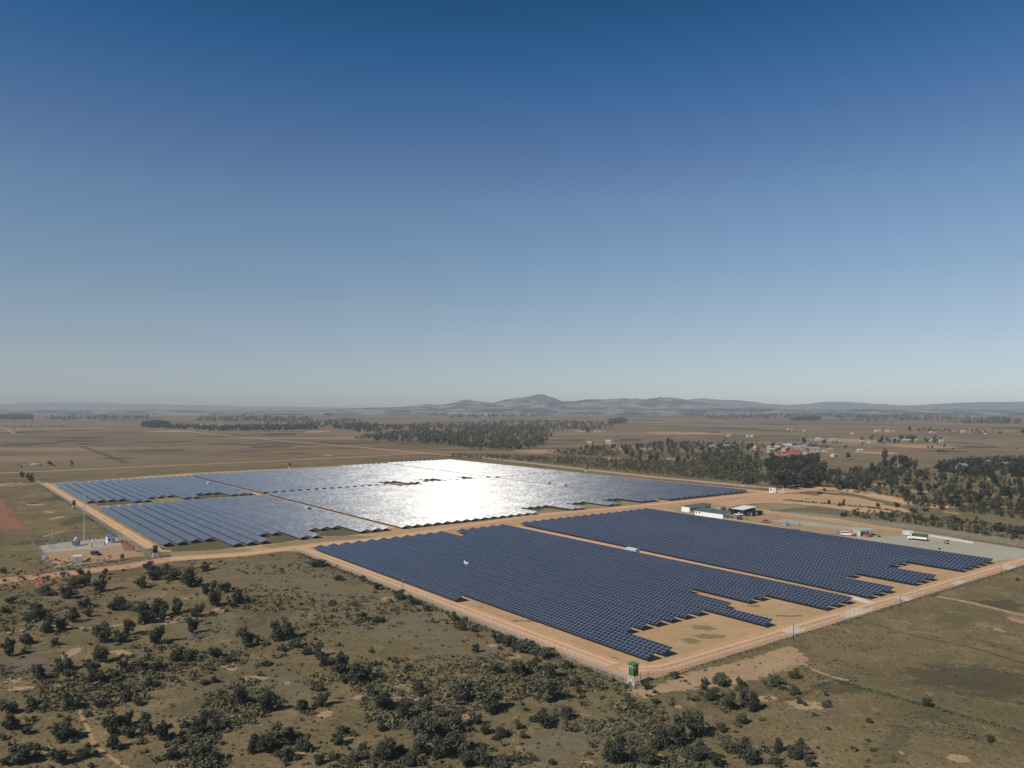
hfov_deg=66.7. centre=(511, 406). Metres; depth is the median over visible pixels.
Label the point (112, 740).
bush
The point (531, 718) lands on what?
bush
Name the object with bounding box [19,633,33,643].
bush
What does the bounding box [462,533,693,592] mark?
solar panel row
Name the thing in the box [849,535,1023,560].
gravel yard
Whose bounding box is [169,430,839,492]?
dirt road
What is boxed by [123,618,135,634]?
bush
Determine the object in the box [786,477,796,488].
tree
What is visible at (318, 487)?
solar panel row
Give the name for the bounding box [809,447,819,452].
house
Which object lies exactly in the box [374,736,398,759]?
bush
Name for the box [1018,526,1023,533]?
shrub
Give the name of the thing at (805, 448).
house
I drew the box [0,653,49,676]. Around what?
dark earth patch
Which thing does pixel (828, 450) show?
house
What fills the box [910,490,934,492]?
fallow plot
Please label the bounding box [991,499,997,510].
tree
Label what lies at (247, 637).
bush
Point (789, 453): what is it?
house
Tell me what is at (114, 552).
dirt yard
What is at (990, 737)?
bush
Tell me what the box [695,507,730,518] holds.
office building
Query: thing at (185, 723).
bush
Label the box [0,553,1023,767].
scrub cover
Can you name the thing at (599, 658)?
dirt road
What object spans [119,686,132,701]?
bush
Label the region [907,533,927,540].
cargo truck
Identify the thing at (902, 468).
tree
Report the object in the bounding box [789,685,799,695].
bush
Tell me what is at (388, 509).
solar panel row
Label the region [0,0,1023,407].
sky
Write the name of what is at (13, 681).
sand patch
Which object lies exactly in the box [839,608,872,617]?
concrete pad
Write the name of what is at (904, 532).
site cabin
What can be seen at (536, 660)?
bush
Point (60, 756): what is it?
bush
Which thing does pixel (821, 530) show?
dirt yard
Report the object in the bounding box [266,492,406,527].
solar panel row
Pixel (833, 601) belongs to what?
solar panel row
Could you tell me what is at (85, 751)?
bush
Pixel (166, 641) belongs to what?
bush
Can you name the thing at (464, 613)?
fence
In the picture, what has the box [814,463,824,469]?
tree
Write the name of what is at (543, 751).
dry grass patch
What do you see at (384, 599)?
sand patch
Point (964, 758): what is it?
sand patch
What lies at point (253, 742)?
bush
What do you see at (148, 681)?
bush
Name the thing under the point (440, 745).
bush
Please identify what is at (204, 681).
bush
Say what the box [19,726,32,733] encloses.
bush
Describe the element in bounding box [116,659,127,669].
bush
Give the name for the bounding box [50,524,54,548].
lattice pylon
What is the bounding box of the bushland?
[13,425,1023,481]
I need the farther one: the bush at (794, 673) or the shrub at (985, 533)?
the shrub at (985, 533)
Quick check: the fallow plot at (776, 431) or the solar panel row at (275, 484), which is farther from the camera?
the fallow plot at (776, 431)
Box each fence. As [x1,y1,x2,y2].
[32,540,50,567]
[36,479,150,556]
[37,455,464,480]
[40,530,119,542]
[299,546,632,685]
[496,458,752,486]
[635,560,1023,684]
[788,511,1023,546]
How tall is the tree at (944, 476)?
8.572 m
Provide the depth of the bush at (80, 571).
301.49 m
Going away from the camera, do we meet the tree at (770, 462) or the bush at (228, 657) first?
the bush at (228, 657)
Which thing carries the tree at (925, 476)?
on the ground at (26, 443)
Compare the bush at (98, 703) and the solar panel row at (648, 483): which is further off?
the solar panel row at (648, 483)
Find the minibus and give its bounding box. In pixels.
[841,531,851,535]
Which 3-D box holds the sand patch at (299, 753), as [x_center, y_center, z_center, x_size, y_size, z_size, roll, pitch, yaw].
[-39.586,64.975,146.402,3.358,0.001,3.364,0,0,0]
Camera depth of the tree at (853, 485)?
586.61 m
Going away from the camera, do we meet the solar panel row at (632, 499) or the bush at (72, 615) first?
the bush at (72, 615)
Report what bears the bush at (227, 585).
on the ground at (26, 443)
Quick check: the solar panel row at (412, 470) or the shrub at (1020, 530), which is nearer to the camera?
the shrub at (1020, 530)
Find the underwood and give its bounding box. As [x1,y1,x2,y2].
[757,454,1023,539]
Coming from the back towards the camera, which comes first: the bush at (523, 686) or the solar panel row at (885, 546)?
the solar panel row at (885, 546)
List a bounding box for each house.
[767,448,774,452]
[785,452,796,455]
[790,448,799,454]
[803,446,809,450]
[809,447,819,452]
[825,448,832,452]
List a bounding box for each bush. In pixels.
[0,566,6,573]
[0,606,8,612]
[0,637,15,655]
[0,698,18,713]
[0,757,10,765]
[1,712,20,729]
[4,596,18,603]
[6,742,33,764]
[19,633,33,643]
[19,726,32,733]
[21,610,37,621]
[26,695,40,709]
[29,602,43,611]
[29,743,41,750]
[31,663,45,679]
[32,606,46,618]
[37,585,52,595]
[39,616,54,632]
[47,747,67,763]
[50,637,59,645]
[50,718,73,740]
[53,654,73,672]
[55,617,67,630]
[59,586,75,598]
[60,691,81,710]
[61,668,75,677]
[65,728,76,737]
[66,576,84,587]
[67,607,80,621]
[74,741,92,757]
[75,597,92,606]
[76,569,84,574]
[80,570,91,585]
[81,607,93,616]
[82,659,93,666]
[85,662,107,682]
[90,573,110,591]
[92,620,113,642]
[93,644,109,661]
[93,698,106,707]
[101,714,127,734]
[105,733,123,749]
[106,598,127,610]
[110,670,121,677]
[112,628,127,642]
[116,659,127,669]
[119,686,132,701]
[120,726,135,736]
[121,710,133,725]
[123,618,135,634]
[131,600,149,610]
[131,697,142,705]
[133,575,146,587]
[134,604,156,623]
[136,661,149,668]
[139,712,153,733]
[142,560,159,570]
[144,570,159,579]
[144,678,157,686]
[147,661,162,668]
[148,625,165,643]
[149,597,168,616]
[153,564,171,575]
[155,719,173,740]
[159,609,166,618]
[161,569,178,579]
[162,638,170,643]
[163,745,178,760]
[170,647,184,661]
[171,596,182,612]
[181,566,203,586]
[181,720,192,727]
[183,648,199,660]
[185,617,198,632]
[187,742,211,760]
[190,603,205,616]
[191,708,211,733]
[199,561,210,570]
[199,679,208,684]
[201,585,209,594]
[202,749,219,761]
[208,580,224,605]
[208,647,222,657]
[210,718,225,729]
[211,675,216,682]
[222,654,232,662]
[223,582,231,591]
[228,601,235,607]
[231,587,249,602]
[233,685,248,704]
[235,626,255,647]
[246,733,261,753]
[257,688,275,710]
[258,721,290,751]
[259,734,273,752]
[260,660,269,665]
[268,616,294,641]
[271,746,296,760]
[279,643,287,651]
[282,726,302,739]
[288,637,301,646]
[295,736,309,751]
[296,699,307,710]
[301,647,311,654]
[307,559,327,566]
[312,642,324,657]
[313,754,324,764]
[314,683,324,691]
[316,651,331,665]
[316,691,330,706]
[327,750,336,759]
[329,651,349,673]
[330,730,342,744]
[333,574,344,580]
[335,725,350,734]
[339,663,364,683]
[346,750,361,761]
[356,612,367,617]
[358,743,366,748]
[359,662,373,678]
[367,685,374,693]
[371,616,383,621]
[373,582,380,589]
[373,690,391,709]
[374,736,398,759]
[377,720,385,730]
[393,589,406,598]
[396,743,405,752]
[397,697,412,718]
[399,750,417,765]
[406,595,418,604]
[408,711,433,736]
[412,733,430,755]
[413,679,424,695]
[418,696,432,710]
[422,604,431,611]
[431,734,447,758]
[432,706,447,715]
[433,718,456,735]
[445,722,467,755]
[449,706,466,728]
[450,610,459,621]
[450,677,474,700]
[457,616,468,630]
[459,749,475,766]
[469,625,477,631]
[471,742,490,765]
[472,643,478,652]
[472,713,482,724]
[476,684,485,692]
[476,689,502,713]
[480,723,490,733]
[485,662,502,671]
[491,631,504,642]
[491,725,507,739]
[492,753,511,767]
[499,634,516,646]
[509,660,525,675]
[510,660,526,674]
[511,640,517,649]
[514,638,540,654]
[514,719,523,728]
[520,683,530,690]
[526,654,541,668]
[528,715,536,721]
[530,678,565,700]
[536,707,550,727]
[538,647,555,657]
[545,662,557,677]
[561,660,572,668]
[561,705,572,719]
[568,676,579,685]
[575,685,582,692]
[601,731,627,762]
[624,695,633,702]
[637,746,660,764]
[642,679,651,689]
[650,698,658,704]
[650,725,670,749]
[668,671,679,678]
[669,713,688,745]
[681,711,689,721]
[683,737,709,759]
[684,709,707,736]
[701,676,708,684]
[705,687,720,700]
[710,752,721,766]
[712,672,726,685]
[715,722,726,732]
[718,734,737,752]
[721,690,736,709]
[735,676,746,685]
[735,712,747,722]
[736,736,759,764]
[737,685,748,703]
[748,690,760,711]
[768,751,781,766]
[769,674,783,685]
[771,678,779,686]
[774,737,783,752]
[785,736,808,759]
[787,668,800,677]
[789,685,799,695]
[795,697,803,703]
[804,755,815,766]
[922,697,932,706]
[985,734,995,742]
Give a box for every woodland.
[140,416,426,431]
[354,419,612,449]
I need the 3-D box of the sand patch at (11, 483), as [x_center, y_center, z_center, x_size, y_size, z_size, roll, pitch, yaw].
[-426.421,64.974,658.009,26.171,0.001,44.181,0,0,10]
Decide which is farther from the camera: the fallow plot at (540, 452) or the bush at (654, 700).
the fallow plot at (540, 452)
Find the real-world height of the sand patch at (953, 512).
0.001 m
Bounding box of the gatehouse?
[769,488,775,492]
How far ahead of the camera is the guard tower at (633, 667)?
181.77 m
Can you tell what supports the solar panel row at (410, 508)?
on the ground at (26, 443)
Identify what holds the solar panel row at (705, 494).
on the ground at (26, 443)
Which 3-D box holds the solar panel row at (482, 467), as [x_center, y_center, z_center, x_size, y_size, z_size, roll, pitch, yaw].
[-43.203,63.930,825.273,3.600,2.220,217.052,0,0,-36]
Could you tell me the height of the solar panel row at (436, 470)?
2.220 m
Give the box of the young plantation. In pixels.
[451,440,763,484]
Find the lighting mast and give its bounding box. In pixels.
[84,502,84,542]
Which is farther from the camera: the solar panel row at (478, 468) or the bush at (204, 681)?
the solar panel row at (478, 468)
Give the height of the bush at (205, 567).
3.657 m
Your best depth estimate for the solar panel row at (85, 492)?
583.21 m
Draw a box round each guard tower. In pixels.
[152,545,158,557]
[627,661,640,686]
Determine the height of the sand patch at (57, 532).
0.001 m
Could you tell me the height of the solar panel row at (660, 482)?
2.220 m
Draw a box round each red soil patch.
[0,500,27,530]
[33,578,61,587]
[119,539,140,551]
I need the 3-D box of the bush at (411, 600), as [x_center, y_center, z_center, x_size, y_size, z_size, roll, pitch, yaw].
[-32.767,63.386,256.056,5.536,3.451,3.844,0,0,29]
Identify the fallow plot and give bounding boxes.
[91,442,134,444]
[96,450,152,453]
[110,427,151,428]
[125,419,165,419]
[148,431,196,431]
[153,447,186,449]
[171,443,233,444]
[211,436,246,437]
[245,443,302,444]
[262,434,286,436]
[285,442,317,444]
[331,431,374,432]
[351,439,389,440]
[372,421,410,421]
[409,419,453,419]
[426,417,462,417]
[514,449,555,451]
[524,452,559,453]
[544,439,581,441]
[551,436,582,437]
[569,430,602,432]
[612,448,652,449]
[642,438,711,439]
[645,431,732,435]
[689,441,737,443]
[704,430,737,430]
[758,433,814,433]
[759,431,792,431]
[764,424,799,424]
[801,428,833,428]
[807,438,886,442]
[812,441,853,442]
[820,443,852,445]
[846,459,881,462]
[854,451,897,453]
[875,444,962,448]
[897,435,979,437]
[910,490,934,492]
[921,427,969,428]
[921,437,958,438]
[937,451,1001,454]
[950,429,1014,430]
[954,450,1007,453]
[957,511,1016,519]
[967,433,1020,434]
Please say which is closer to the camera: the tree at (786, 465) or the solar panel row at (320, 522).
the solar panel row at (320, 522)
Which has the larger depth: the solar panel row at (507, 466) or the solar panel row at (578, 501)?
the solar panel row at (507, 466)
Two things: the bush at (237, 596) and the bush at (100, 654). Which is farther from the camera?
the bush at (237, 596)
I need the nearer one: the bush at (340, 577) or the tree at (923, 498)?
the bush at (340, 577)
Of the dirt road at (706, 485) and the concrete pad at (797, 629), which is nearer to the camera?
the concrete pad at (797, 629)
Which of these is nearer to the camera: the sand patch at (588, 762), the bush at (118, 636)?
the sand patch at (588, 762)
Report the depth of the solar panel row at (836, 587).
316.23 m
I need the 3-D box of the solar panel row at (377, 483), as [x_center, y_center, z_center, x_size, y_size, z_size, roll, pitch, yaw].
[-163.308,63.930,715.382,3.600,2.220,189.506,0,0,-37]
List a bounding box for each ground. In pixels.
[0,409,1023,767]
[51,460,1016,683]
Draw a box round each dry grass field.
[747,503,812,509]
[771,508,1023,543]
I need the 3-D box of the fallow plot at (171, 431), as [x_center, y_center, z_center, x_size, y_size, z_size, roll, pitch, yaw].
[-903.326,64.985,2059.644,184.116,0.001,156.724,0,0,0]
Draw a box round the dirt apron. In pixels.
[627,646,809,698]
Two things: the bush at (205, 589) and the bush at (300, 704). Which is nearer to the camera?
the bush at (300, 704)
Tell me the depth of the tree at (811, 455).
893.08 m
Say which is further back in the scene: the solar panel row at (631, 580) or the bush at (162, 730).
the solar panel row at (631, 580)
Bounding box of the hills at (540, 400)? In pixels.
[320,394,780,410]
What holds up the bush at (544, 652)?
on the ground at (26, 443)
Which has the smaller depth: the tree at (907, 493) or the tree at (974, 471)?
the tree at (907, 493)
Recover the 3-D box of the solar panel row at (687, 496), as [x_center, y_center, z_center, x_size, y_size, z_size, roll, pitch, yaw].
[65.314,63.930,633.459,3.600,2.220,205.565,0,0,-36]
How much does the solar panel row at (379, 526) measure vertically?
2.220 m
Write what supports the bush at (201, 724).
on the ground at (26, 443)
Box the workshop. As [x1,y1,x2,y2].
[728,505,755,515]
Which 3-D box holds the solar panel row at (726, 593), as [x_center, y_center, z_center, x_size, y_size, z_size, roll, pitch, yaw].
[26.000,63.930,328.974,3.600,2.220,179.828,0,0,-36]
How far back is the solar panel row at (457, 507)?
515.07 m
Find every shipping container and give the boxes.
[73,555,81,562]
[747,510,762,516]
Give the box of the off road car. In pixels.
[90,550,100,555]
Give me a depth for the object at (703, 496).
571.53 m
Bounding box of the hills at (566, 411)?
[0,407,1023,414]
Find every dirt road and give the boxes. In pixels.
[0,557,172,583]
[2,482,47,485]
[4,453,421,472]
[41,483,158,548]
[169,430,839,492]
[169,493,761,560]
[201,478,396,528]
[293,547,621,667]
[514,526,861,596]
[565,471,768,491]
[616,556,1023,675]
[750,487,954,507]
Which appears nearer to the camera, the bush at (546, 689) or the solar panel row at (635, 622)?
the bush at (546, 689)
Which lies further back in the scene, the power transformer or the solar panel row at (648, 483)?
the solar panel row at (648, 483)
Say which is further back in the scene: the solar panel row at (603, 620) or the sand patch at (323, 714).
the solar panel row at (603, 620)
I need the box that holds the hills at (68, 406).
[0,402,353,409]
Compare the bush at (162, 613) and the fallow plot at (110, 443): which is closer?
the bush at (162, 613)
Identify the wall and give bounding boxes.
[929,535,973,543]
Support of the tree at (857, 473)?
on the ground at (26, 443)
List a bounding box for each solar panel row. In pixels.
[54,482,91,501]
[62,481,102,501]
[72,480,112,500]
[82,480,122,499]
[89,480,138,501]
[98,480,148,501]
[98,506,169,546]
[106,479,152,498]
[108,505,184,543]
[115,479,162,496]
[120,504,197,543]
[123,478,171,496]
[130,503,211,541]
[131,478,188,497]
[139,477,197,498]
[141,502,240,545]
[146,477,198,494]
[151,501,253,545]
[155,477,208,493]
[162,476,217,493]
[162,501,267,544]
[170,476,235,496]
[172,500,265,536]
[178,476,243,495]
[182,499,278,533]
[185,475,252,493]
[192,474,266,492]
[192,499,306,538]
[200,474,275,491]
[203,498,318,538]
[207,473,283,491]
[211,497,313,531]
[215,473,292,490]
[221,472,299,489]
[221,497,326,528]
[230,472,308,489]
[231,496,337,529]
[236,472,315,488]
[240,495,365,532]
[242,471,324,488]
[249,495,376,532]
[251,471,330,488]
[256,471,339,487]
[259,494,387,530]
[263,470,345,486]
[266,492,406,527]
[270,470,354,486]
[276,470,360,486]
[276,491,416,526]
[283,469,369,485]
[285,491,427,524]
[290,469,375,484]
[292,490,437,525]
[295,469,383,484]
[302,468,379,481]
[302,490,447,522]
[309,468,385,482]
[309,489,456,521]
[314,468,393,482]
[314,545,463,599]
[318,489,466,522]
[320,468,411,483]
[325,488,475,519]
[326,543,655,661]
[327,467,417,483]
[332,467,423,481]
[333,488,484,518]
[338,467,419,479]
[340,542,672,653]
[341,487,493,517]
[342,465,431,478]
[345,466,426,479]
[347,465,449,479]
[349,486,501,516]
[352,540,633,633]
[354,464,456,479]
[357,486,510,515]
[359,464,461,479]
[363,485,519,514]
[364,464,457,476]
[366,539,648,630]
[370,464,462,476]
[372,485,527,515]
[376,463,479,477]
[377,538,663,626]
[378,484,536,513]
[380,463,486,477]
[386,484,521,507]
[388,462,495,476]
[390,536,677,620]
[392,462,502,476]
[399,462,507,476]
[401,535,690,618]
[403,461,512,475]
[403,485,529,507]
[407,461,518,475]
[409,485,538,506]
[411,461,523,474]
[414,534,704,613]
[417,461,529,474]
[417,484,546,507]
[420,482,583,508]
[423,484,575,510]
[424,461,534,474]
[425,532,772,624]
[426,460,539,473]
[428,481,568,503]
[430,460,545,473]
[434,481,575,504]
[435,460,549,473]
[435,531,730,607]
[440,480,581,503]
[441,460,554,472]
[444,459,560,472]
[447,480,611,506]
[448,459,564,472]
[453,479,618,504]
[456,529,754,604]
[460,479,602,499]
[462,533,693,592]
[465,479,609,499]
[468,527,766,598]
[472,478,616,498]
[477,478,644,501]
[478,526,831,608]
[484,477,651,501]
[488,525,842,604]
[490,477,658,499]
[499,476,671,499]
[499,524,852,604]
[506,476,678,498]
[513,476,684,497]
[518,475,690,498]
[521,521,874,599]
[523,475,696,497]
[529,474,702,495]
[532,520,884,596]
[534,474,707,495]
[539,474,714,494]
[540,519,893,593]
[545,473,719,494]
[549,518,849,576]
[550,473,725,493]
[555,473,731,492]
[557,517,857,578]
[560,472,735,492]
[565,472,741,492]
[566,516,919,583]
[570,472,746,491]
[574,515,927,583]
[582,515,935,580]
[590,514,891,566]
[598,513,898,565]
[606,512,906,563]
[614,511,965,571]
[622,510,972,569]
[629,510,979,567]
[637,509,986,563]
[643,508,992,564]
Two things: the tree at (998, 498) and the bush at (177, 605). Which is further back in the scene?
the tree at (998, 498)
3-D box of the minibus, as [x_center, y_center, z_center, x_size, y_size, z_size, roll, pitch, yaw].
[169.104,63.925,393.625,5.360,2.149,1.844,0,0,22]
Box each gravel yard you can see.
[38,538,125,552]
[683,513,814,532]
[774,519,860,529]
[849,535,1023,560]
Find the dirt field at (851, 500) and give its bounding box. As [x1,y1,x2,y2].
[809,494,883,505]
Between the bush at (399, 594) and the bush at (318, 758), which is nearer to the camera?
the bush at (318, 758)
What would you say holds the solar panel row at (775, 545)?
on the ground at (26, 443)
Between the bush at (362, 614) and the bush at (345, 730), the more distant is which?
the bush at (362, 614)
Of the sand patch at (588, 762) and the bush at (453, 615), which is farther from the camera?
the bush at (453, 615)
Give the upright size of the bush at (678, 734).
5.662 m
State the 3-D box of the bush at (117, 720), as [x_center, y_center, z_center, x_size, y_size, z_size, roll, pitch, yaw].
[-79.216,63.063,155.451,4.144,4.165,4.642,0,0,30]
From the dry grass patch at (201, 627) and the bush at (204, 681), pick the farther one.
the dry grass patch at (201, 627)
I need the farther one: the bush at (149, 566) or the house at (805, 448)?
the house at (805, 448)
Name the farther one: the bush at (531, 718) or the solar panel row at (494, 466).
the solar panel row at (494, 466)
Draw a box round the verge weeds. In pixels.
[38,483,1023,733]
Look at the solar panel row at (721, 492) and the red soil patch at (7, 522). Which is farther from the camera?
the solar panel row at (721, 492)
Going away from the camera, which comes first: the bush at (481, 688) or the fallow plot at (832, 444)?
the bush at (481, 688)
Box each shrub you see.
[852,509,859,515]
[911,514,922,520]
[949,515,960,521]
[949,524,958,529]
[980,530,989,535]
[993,524,1003,530]
[1006,526,1017,533]
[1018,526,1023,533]
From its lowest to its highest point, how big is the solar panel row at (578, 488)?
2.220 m
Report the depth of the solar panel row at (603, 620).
268.77 m
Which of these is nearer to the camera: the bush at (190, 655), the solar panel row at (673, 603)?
the bush at (190, 655)
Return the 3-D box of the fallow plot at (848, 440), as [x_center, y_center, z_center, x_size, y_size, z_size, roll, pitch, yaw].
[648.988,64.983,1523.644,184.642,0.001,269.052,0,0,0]
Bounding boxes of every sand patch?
[0,481,23,485]
[2,685,34,690]
[3,678,21,683]
[20,503,47,506]
[35,744,53,757]
[39,527,78,537]
[41,510,58,513]
[48,516,66,519]
[57,647,82,659]
[108,649,133,655]
[157,620,178,624]
[212,607,224,611]
[221,663,236,670]
[245,675,269,681]
[295,750,305,755]
[316,710,332,718]
[380,596,394,601]
[506,654,520,658]
[577,759,592,765]
[759,696,778,703]
[784,700,825,711]
[940,510,961,513]
[946,754,971,762]
[1007,617,1023,623]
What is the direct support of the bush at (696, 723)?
on the ground at (26, 443)
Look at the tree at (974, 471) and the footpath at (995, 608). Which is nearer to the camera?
the footpath at (995, 608)
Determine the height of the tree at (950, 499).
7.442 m
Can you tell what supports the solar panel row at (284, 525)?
on the ground at (26, 443)
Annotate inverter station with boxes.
[624,547,638,551]
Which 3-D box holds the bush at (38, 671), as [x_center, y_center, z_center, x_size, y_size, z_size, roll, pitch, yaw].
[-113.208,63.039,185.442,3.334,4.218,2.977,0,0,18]
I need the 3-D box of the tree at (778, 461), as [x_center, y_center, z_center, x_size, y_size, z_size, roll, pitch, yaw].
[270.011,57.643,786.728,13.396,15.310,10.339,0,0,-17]
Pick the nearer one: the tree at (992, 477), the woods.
the tree at (992, 477)
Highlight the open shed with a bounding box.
[853,528,876,536]
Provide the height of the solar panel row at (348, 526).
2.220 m
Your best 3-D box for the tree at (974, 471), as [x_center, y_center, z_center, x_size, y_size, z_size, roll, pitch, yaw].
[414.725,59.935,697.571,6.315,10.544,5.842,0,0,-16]
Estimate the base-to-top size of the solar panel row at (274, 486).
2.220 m
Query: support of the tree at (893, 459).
on the ground at (26, 443)
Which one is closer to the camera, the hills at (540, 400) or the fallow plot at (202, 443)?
the fallow plot at (202, 443)
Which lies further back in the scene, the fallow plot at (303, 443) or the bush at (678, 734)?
the fallow plot at (303, 443)
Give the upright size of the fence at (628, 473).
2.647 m
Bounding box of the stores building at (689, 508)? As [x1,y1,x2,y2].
[682,503,710,511]
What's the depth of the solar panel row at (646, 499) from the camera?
594.47 m
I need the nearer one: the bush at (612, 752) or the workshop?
the bush at (612, 752)
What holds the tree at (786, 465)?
on the ground at (26, 443)
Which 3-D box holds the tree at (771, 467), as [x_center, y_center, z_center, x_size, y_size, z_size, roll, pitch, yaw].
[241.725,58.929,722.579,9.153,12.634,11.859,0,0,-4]
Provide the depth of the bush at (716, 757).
140.44 m
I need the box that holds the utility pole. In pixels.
[0,527,3,554]
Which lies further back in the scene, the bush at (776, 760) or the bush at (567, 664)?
the bush at (567, 664)
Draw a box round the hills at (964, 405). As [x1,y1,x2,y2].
[688,398,1023,409]
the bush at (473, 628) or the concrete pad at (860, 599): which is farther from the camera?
the concrete pad at (860, 599)
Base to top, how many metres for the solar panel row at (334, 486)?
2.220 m
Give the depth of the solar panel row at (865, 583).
324.66 m
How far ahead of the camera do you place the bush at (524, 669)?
188.73 m
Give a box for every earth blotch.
[439,605,482,608]
[665,638,699,651]
[672,621,745,641]
[757,606,824,620]
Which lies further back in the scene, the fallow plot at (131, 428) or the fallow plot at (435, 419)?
the fallow plot at (435, 419)
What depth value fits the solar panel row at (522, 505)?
546.83 m
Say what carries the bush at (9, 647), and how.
on the ground at (26, 443)
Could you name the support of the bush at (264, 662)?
on the ground at (26, 443)
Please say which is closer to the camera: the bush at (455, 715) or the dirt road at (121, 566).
the bush at (455, 715)
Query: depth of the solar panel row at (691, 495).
618.90 m
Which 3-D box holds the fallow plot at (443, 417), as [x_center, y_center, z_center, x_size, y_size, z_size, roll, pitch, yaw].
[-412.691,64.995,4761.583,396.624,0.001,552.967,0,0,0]
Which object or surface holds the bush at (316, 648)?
on the ground at (26, 443)
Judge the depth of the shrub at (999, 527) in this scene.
406.33 m
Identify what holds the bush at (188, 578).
on the ground at (26, 443)
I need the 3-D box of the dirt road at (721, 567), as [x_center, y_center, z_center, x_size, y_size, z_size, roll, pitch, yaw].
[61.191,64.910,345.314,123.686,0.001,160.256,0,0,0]
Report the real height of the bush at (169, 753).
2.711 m
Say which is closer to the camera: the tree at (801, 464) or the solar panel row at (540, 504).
the solar panel row at (540, 504)
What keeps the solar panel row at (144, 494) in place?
on the ground at (26, 443)
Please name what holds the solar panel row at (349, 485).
on the ground at (26, 443)
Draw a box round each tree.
[763,457,773,469]
[765,460,772,466]
[767,464,776,471]
[769,454,780,460]
[771,469,784,487]
[774,457,782,468]
[781,469,791,487]
[782,458,790,467]
[782,462,791,470]
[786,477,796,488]
[787,454,797,462]
[790,463,802,473]
[790,473,802,486]
[796,461,805,470]
[796,474,809,484]
[800,470,813,485]
[801,456,810,466]
[806,453,818,458]
[811,470,826,486]
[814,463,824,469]
[841,479,848,485]
[849,479,858,487]
[850,482,856,492]
[853,471,861,478]
[859,482,864,493]
[865,481,871,487]
[881,447,888,465]
[886,476,893,483]
[889,455,897,465]
[893,478,898,485]
[896,469,902,478]
[897,485,904,496]
[898,455,904,464]
[898,466,905,475]
[903,455,908,469]
[903,477,909,486]
[904,489,910,496]
[914,482,923,489]
[920,494,928,505]
[921,473,927,479]
[936,495,941,501]
[941,472,947,480]
[943,488,949,498]
[947,466,953,475]
[947,485,954,495]
[947,496,954,505]
[950,478,956,483]
[952,489,962,498]
[954,499,960,509]
[964,494,973,507]
[965,489,972,494]
[966,482,972,488]
[971,468,977,478]
[974,492,983,501]
[977,481,985,489]
[982,488,990,499]
[990,475,995,485]
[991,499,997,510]
[993,500,1001,509]
[994,495,1001,505]
[998,484,1011,499]
[1007,478,1012,485]
[1016,478,1023,484]
[1017,484,1023,494]
[1018,500,1023,510]
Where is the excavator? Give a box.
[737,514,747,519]
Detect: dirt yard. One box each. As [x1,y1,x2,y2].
[41,536,145,568]
[668,504,1021,562]
[711,494,910,512]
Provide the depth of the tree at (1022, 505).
470.79 m
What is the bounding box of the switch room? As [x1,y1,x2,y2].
[106,534,114,543]
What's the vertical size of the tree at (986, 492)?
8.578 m
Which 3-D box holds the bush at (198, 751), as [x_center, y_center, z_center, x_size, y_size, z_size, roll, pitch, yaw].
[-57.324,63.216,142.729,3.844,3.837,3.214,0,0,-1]
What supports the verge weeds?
on the ground at (26, 443)
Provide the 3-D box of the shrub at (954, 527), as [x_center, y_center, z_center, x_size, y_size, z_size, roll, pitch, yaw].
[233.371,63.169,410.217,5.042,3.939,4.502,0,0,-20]
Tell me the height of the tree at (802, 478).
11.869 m
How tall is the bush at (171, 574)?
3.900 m
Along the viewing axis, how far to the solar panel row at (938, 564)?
354.50 m
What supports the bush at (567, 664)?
on the ground at (26, 443)
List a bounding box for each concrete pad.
[781,626,804,633]
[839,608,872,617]
[849,596,872,602]
[897,596,912,600]
[951,580,966,584]
[1000,565,1017,569]
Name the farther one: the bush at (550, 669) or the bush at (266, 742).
the bush at (550, 669)
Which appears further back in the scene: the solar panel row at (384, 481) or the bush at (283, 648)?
the solar panel row at (384, 481)
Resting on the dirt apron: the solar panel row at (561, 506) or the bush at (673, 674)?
the bush at (673, 674)
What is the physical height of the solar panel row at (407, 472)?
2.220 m
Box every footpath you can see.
[0,616,167,634]
[56,682,128,767]
[797,665,1023,730]
[810,668,848,680]
[869,686,1023,734]
[937,596,1023,616]
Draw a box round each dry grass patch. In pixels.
[168,612,240,647]
[212,558,511,659]
[241,673,339,699]
[519,703,674,763]
[790,697,854,724]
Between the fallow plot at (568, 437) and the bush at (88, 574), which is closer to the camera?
the bush at (88, 574)
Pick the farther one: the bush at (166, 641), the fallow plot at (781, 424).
the fallow plot at (781, 424)
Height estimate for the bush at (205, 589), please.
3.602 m
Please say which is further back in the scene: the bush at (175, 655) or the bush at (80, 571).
the bush at (80, 571)
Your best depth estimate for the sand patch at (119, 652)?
206.00 m
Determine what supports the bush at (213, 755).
on the ground at (26, 443)
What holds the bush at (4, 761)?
on the ground at (26, 443)
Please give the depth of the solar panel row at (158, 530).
417.97 m
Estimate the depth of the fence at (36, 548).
333.72 m
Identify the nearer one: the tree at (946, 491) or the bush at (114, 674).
the bush at (114, 674)
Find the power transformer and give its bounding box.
[71,537,79,546]
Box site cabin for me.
[902,530,913,534]
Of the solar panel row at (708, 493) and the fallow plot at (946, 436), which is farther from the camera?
the fallow plot at (946, 436)

